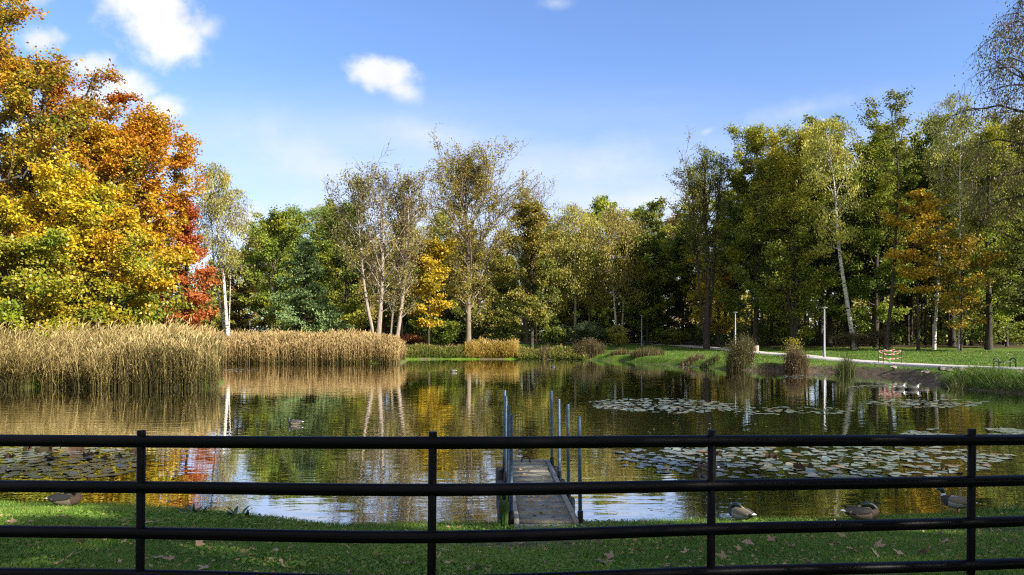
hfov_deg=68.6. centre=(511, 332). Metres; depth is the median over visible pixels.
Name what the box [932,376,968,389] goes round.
sedge clump
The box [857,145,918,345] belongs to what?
woodland tree
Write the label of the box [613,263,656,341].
woodland tree
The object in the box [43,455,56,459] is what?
withered lily leaf
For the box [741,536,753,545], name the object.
fallen leaf
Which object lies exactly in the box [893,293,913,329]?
woodland tree
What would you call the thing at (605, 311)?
woodland tree
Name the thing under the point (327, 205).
woodland tree
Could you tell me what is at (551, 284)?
woodland tree
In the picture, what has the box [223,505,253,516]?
broadleaf plant
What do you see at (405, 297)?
woodland tree
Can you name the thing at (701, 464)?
duck
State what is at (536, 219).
tree
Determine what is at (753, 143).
oak tree
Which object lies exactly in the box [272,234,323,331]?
woodland tree
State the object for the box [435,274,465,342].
woodland tree
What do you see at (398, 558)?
leaf litter
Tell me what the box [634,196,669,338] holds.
woodland tree
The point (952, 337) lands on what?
maple tree
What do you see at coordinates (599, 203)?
woodland tree
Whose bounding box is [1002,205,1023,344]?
woodland tree
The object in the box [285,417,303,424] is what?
duck
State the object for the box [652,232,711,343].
oak tree
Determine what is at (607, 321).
woodland tree
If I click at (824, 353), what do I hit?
street lamp
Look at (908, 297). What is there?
woodland tree
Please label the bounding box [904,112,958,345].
woodland tree
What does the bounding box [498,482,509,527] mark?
iris plant
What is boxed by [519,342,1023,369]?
path
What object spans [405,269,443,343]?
woodland tree
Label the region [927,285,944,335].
woodland tree
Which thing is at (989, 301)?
maple tree
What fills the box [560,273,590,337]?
woodland tree
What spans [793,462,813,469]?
withered lily leaf
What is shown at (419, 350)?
reed fringe
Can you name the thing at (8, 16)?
oak tree
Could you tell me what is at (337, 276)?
woodland tree
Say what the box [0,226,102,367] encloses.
maple tree
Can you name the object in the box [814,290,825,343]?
woodland tree
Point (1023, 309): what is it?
woodland tree
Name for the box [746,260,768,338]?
woodland tree
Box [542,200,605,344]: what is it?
willow tree
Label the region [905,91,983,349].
birch tree
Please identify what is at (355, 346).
reed bed
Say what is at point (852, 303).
woodland tree
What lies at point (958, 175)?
birch tree
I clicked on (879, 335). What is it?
garden shrub
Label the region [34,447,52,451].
withered lily leaf
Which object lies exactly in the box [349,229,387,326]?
woodland tree
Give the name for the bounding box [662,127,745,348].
poplar tree
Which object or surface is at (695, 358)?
sedge clump
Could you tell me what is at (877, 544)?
fallen leaf
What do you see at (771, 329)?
woodland tree
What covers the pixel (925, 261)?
maple tree
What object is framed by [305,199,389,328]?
maple tree
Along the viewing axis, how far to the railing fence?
4.12 m
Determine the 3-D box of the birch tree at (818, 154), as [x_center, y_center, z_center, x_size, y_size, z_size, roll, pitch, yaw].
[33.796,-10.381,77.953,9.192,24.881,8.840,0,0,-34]
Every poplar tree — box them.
[317,142,432,334]
[359,160,441,336]
[394,123,548,342]
[489,172,560,342]
[653,211,702,327]
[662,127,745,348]
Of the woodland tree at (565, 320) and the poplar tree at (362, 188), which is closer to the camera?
the poplar tree at (362, 188)
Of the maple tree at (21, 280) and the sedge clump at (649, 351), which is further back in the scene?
the sedge clump at (649, 351)
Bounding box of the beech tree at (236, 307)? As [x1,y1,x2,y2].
[212,246,262,333]
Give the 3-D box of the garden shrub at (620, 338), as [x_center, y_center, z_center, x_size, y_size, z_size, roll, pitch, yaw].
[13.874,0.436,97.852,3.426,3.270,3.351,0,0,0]
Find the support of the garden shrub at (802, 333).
on the ground at (903, 372)
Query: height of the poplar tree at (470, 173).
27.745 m
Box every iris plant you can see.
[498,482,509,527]
[982,497,1023,512]
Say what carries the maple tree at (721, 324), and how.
on the ground at (903, 372)
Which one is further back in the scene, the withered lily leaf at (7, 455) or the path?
the path
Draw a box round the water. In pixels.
[0,359,1023,525]
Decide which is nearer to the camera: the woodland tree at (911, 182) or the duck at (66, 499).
the duck at (66, 499)
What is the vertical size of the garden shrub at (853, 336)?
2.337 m
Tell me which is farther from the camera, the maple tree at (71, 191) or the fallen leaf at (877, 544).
the maple tree at (71, 191)
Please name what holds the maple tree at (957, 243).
on the ground at (903, 372)
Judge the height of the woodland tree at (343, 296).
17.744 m
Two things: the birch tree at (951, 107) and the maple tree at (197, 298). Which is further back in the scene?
the birch tree at (951, 107)
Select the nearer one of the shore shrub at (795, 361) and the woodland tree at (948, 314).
the shore shrub at (795, 361)
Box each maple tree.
[0,146,144,323]
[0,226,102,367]
[17,206,202,335]
[113,247,169,332]
[154,198,223,350]
[225,204,314,329]
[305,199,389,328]
[394,235,458,344]
[683,251,744,346]
[819,133,934,347]
[878,188,961,350]
[911,142,1005,346]
[924,228,1011,350]
[933,112,1023,349]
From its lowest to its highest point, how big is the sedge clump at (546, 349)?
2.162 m
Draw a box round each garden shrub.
[328,310,368,332]
[399,333,426,344]
[420,316,465,347]
[538,326,568,344]
[559,320,613,343]
[606,325,630,346]
[654,327,690,344]
[771,324,818,346]
[781,337,802,352]
[828,330,871,348]
[861,328,899,349]
[947,317,1023,346]
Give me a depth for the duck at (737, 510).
10.84 m
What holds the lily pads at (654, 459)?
on the water
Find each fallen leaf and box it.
[7,517,16,522]
[162,555,177,559]
[195,540,204,546]
[197,563,209,569]
[604,550,615,558]
[715,549,725,559]
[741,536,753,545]
[767,535,775,541]
[873,539,884,546]
[917,548,929,554]
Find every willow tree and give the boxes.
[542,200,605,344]
[930,0,1023,241]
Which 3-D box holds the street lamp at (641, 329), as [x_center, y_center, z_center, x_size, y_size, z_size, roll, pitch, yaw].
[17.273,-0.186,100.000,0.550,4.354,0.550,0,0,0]
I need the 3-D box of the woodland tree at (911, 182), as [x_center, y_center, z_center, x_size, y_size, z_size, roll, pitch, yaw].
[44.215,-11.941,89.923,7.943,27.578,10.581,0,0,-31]
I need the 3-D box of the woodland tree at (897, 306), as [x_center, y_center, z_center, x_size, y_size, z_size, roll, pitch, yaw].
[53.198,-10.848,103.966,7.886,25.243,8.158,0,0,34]
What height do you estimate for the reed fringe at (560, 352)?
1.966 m
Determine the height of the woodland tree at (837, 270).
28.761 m
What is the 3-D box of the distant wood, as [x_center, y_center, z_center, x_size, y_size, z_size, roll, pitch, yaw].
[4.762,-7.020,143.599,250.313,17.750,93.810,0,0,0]
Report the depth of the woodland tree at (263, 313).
116.87 m
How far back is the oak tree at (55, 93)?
53.74 m
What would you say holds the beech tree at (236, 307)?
on the ground at (903, 372)
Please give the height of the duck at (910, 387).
0.540 m
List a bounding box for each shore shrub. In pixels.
[569,337,606,359]
[720,331,761,369]
[779,341,813,371]
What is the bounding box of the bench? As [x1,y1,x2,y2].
[993,358,1015,366]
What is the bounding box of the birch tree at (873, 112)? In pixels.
[851,85,918,349]
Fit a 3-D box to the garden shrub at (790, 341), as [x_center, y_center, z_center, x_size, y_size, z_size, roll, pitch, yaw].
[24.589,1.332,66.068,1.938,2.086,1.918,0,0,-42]
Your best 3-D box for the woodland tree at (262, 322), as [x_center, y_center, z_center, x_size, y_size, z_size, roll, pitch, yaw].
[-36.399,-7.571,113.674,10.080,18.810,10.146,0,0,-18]
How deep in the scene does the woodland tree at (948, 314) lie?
96.19 m
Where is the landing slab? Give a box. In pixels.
[514,524,586,528]
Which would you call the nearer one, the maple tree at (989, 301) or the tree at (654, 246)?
the maple tree at (989, 301)
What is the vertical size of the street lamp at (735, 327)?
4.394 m
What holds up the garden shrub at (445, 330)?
on the ground at (903, 372)
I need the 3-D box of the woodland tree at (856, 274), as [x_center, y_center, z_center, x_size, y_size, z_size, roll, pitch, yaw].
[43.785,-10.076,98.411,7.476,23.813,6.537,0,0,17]
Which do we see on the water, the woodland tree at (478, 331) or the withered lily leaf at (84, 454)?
the withered lily leaf at (84, 454)
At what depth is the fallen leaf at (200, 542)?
7.87 m
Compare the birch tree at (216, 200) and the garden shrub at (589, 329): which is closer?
the birch tree at (216, 200)
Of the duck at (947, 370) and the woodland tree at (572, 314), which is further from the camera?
the woodland tree at (572, 314)
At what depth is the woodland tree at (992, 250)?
87.92 m
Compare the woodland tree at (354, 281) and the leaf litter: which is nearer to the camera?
the leaf litter
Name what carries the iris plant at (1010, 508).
on the ground at (903, 372)
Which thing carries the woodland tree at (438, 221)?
on the ground at (903, 372)
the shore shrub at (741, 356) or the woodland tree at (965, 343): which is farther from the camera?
the woodland tree at (965, 343)
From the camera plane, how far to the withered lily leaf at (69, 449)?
18.40 m
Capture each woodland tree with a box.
[0,181,34,337]
[226,225,302,330]
[239,228,293,328]
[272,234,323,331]
[299,260,328,331]
[306,196,344,329]
[321,251,353,325]
[323,231,350,312]
[342,268,369,331]
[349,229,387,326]
[352,252,406,333]
[353,243,393,334]
[380,218,428,334]
[386,284,419,335]
[388,230,424,332]
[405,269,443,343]
[421,210,460,299]
[422,240,459,342]
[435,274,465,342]
[437,228,498,336]
[465,247,501,338]
[481,258,521,341]
[484,253,525,340]
[486,227,523,340]
[513,258,555,341]
[518,241,561,343]
[525,216,562,231]
[539,228,593,343]
[540,229,569,341]
[549,246,588,341]
[557,216,612,340]
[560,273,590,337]
[582,194,622,342]
[584,251,622,326]
[584,272,620,339]
[607,250,655,342]
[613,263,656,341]
[618,202,648,258]
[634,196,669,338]
[644,263,680,342]
[657,223,698,307]
[672,183,716,344]
[702,189,748,343]
[713,195,751,344]
[730,196,767,340]
[740,158,781,344]
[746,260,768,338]
[754,176,800,344]
[759,143,827,345]
[784,113,867,345]
[799,150,849,345]
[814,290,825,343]
[828,204,865,345]
[837,263,864,339]
[840,168,865,344]
[843,117,924,345]
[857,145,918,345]
[863,257,887,331]
[880,248,909,343]
[885,151,919,344]
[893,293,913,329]
[896,142,929,343]
[898,281,921,334]
[901,163,944,344]
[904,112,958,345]
[914,293,927,340]
[926,164,995,345]
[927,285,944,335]
[934,226,969,344]
[946,136,993,344]
[962,119,1023,346]
[966,211,1012,291]
[980,199,1019,343]
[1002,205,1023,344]
[1013,150,1023,343]
[1013,291,1022,305]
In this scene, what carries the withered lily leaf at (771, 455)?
on the water
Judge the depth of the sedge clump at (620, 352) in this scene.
79.42 m
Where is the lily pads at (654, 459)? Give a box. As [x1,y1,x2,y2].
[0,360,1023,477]
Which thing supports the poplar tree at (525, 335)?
on the ground at (903, 372)
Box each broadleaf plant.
[169,503,207,512]
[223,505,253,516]
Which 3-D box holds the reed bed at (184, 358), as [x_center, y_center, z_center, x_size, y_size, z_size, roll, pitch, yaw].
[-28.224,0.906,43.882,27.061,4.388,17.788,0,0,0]
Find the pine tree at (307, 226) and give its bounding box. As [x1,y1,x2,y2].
[279,203,327,329]
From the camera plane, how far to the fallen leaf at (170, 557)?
6.72 m
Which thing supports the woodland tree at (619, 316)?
on the ground at (903, 372)
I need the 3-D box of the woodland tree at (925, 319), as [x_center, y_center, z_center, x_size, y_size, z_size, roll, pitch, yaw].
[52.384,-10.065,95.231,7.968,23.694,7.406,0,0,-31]
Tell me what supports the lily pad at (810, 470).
on the water
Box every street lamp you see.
[640,315,643,345]
[733,312,737,346]
[821,307,827,356]
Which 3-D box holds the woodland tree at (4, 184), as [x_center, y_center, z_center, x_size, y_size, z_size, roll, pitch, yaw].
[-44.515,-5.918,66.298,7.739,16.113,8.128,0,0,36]
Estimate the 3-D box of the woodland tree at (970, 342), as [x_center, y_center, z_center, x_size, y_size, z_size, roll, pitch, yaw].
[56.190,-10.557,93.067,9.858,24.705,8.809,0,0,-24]
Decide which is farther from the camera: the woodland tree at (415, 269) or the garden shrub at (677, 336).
the woodland tree at (415, 269)
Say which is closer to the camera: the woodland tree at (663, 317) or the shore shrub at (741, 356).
the shore shrub at (741, 356)
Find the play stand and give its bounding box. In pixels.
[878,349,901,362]
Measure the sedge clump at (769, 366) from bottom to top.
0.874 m
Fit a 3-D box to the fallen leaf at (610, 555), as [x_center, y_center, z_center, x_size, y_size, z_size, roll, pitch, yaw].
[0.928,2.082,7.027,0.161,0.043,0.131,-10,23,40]
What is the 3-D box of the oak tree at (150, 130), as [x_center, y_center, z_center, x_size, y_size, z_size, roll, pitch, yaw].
[-28.722,-7.671,59.073,10.134,20.214,9.594,0,0,0]
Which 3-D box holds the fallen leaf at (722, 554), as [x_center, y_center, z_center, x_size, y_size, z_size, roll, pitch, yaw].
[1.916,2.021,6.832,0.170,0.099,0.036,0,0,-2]
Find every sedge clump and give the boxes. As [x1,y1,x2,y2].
[537,344,552,358]
[609,347,631,355]
[630,345,664,358]
[676,353,704,365]
[698,353,719,367]
[758,362,777,370]
[831,352,856,373]
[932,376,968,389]
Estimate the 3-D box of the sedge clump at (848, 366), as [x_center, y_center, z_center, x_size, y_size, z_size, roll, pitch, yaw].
[23.700,2.312,53.462,1.910,2.653,1.844,0,0,-19]
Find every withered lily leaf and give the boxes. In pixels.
[3,452,15,457]
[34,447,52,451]
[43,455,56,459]
[65,447,85,451]
[82,449,94,456]
[100,453,121,458]
[765,452,779,458]
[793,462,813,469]
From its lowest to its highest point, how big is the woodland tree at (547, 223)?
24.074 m
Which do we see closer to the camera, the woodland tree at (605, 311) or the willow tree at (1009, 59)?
the willow tree at (1009, 59)
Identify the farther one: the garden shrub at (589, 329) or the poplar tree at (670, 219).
the poplar tree at (670, 219)
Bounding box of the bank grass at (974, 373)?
[593,347,1023,392]
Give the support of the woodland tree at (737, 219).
on the ground at (903, 372)
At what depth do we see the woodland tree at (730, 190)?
110.53 m
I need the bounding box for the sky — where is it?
[0,0,1023,333]
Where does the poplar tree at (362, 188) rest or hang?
on the ground at (903, 372)
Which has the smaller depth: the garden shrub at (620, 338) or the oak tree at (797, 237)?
the oak tree at (797, 237)
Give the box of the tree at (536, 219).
[491,197,575,349]
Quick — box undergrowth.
[252,319,1023,344]
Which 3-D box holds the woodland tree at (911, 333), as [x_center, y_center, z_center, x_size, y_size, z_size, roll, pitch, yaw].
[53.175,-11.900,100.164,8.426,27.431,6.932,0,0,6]
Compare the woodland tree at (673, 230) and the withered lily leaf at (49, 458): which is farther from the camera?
the woodland tree at (673, 230)
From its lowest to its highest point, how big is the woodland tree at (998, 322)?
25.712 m
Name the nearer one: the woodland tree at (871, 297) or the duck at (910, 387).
the duck at (910, 387)
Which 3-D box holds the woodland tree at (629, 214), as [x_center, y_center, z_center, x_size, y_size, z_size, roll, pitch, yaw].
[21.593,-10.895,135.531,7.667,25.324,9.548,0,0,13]
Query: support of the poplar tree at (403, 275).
on the ground at (903, 372)
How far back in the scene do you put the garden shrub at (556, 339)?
105.34 m
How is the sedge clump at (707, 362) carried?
on the ground at (903, 372)
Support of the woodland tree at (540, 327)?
on the ground at (903, 372)
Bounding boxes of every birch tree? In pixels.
[190,161,260,335]
[578,204,677,334]
[788,115,894,349]
[851,85,918,349]
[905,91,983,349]
[919,113,996,350]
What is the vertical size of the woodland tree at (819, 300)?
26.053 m
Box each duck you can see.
[45,493,81,505]
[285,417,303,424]
[697,460,719,470]
[728,502,756,519]
[840,501,879,519]
[893,382,905,388]
[906,383,919,389]
[934,488,977,514]
[943,367,953,371]
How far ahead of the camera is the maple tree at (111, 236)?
48.75 m
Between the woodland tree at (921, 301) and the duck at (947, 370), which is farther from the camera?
the woodland tree at (921, 301)
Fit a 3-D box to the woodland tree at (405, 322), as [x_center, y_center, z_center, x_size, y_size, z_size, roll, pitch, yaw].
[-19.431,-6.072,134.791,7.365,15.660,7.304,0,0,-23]
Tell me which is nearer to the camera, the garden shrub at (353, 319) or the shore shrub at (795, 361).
the shore shrub at (795, 361)
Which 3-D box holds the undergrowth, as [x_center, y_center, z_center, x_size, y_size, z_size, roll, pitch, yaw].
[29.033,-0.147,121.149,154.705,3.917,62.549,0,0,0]
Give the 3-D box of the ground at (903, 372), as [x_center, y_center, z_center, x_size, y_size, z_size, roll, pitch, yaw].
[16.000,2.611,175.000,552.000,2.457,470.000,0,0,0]
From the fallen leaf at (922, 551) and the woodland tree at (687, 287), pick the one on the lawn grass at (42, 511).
the fallen leaf at (922, 551)
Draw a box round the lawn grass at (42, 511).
[0,499,1023,574]
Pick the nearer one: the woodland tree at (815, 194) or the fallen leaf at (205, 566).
the fallen leaf at (205, 566)
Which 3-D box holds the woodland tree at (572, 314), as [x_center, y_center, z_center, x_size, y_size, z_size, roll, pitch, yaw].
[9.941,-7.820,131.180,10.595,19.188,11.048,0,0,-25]
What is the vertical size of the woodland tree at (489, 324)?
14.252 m
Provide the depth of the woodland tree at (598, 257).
112.27 m
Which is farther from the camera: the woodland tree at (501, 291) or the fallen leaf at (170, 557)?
the woodland tree at (501, 291)
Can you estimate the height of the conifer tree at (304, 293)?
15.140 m
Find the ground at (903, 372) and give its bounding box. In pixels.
[0,338,1023,574]
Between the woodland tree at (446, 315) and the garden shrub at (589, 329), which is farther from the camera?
the woodland tree at (446, 315)
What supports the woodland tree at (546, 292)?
on the ground at (903, 372)
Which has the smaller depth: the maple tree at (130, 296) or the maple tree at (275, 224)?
the maple tree at (130, 296)
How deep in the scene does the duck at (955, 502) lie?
11.32 m
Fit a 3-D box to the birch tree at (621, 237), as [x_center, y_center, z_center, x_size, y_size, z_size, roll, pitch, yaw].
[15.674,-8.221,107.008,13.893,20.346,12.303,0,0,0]
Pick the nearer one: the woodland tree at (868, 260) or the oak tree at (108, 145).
the oak tree at (108, 145)
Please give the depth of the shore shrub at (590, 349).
81.79 m
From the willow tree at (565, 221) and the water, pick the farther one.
the willow tree at (565, 221)
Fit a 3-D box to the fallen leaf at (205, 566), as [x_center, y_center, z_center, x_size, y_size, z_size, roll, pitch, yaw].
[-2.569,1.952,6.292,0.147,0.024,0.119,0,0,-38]
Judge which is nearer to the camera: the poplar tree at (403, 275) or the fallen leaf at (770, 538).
the fallen leaf at (770, 538)
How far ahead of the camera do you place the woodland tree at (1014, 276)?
86.13 m
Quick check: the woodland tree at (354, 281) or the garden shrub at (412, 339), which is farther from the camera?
the woodland tree at (354, 281)
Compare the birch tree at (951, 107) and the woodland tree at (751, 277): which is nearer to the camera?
the birch tree at (951, 107)
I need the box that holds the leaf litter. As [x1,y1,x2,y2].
[0,345,1023,574]
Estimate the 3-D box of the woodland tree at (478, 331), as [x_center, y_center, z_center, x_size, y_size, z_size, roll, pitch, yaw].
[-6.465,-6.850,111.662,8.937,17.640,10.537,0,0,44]
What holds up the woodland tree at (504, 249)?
on the ground at (903, 372)
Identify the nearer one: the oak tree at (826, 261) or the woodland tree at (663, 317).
the oak tree at (826, 261)
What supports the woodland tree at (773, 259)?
on the ground at (903, 372)
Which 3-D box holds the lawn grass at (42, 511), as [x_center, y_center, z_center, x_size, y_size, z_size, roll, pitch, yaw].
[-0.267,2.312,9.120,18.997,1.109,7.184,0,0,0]
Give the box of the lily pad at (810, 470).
[805,468,817,472]
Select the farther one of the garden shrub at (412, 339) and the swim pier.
the garden shrub at (412, 339)
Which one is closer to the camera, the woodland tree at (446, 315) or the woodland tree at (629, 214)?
the woodland tree at (446, 315)
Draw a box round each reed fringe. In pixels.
[404,343,472,357]
[462,336,519,358]
[516,344,586,359]
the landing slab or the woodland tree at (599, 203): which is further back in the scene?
the woodland tree at (599, 203)
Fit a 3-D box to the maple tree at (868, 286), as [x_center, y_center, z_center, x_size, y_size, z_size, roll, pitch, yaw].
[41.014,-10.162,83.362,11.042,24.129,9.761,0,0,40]
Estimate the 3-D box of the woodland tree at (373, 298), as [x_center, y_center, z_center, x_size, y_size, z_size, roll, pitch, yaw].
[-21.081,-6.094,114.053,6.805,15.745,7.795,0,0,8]
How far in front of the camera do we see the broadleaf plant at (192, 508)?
11.43 m
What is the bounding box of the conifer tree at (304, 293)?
[258,239,358,333]
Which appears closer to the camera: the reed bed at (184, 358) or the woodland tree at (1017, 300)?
the reed bed at (184, 358)
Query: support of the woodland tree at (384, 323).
on the ground at (903, 372)
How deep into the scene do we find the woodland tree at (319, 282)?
132.00 m
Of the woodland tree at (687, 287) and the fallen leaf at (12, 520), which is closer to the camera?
the fallen leaf at (12, 520)
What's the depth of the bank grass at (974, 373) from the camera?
55.36 m
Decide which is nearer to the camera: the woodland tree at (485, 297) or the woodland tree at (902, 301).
the woodland tree at (485, 297)
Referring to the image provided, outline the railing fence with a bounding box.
[0,428,1023,574]
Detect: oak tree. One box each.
[0,0,94,294]
[0,38,148,299]
[0,116,158,332]
[84,101,209,295]
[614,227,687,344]
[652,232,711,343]
[707,122,805,345]
[738,120,843,348]
[794,135,871,346]
[967,109,1023,315]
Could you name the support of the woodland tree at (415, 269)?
on the ground at (903, 372)
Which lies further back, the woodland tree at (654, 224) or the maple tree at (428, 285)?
the woodland tree at (654, 224)
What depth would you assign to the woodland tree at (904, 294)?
119.76 m
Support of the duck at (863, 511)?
on the ground at (903, 372)
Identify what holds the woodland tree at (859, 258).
on the ground at (903, 372)
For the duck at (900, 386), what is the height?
0.540 m
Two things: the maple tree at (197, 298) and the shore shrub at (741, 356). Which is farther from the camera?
the maple tree at (197, 298)
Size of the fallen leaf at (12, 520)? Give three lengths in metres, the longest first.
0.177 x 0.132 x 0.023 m
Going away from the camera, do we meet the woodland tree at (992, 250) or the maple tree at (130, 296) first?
the maple tree at (130, 296)
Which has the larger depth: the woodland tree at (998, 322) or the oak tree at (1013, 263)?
the woodland tree at (998, 322)
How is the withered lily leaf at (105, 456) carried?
on the water
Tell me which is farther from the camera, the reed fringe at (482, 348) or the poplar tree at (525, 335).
the poplar tree at (525, 335)
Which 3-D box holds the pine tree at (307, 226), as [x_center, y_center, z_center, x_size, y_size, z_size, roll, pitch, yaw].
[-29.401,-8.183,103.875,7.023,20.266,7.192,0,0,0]
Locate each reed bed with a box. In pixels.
[0,314,233,388]
[211,326,407,363]
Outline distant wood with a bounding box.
[126,259,1022,338]
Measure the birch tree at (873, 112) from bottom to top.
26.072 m
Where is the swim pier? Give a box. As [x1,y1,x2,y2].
[496,390,582,525]
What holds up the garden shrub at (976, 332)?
on the ground at (903, 372)

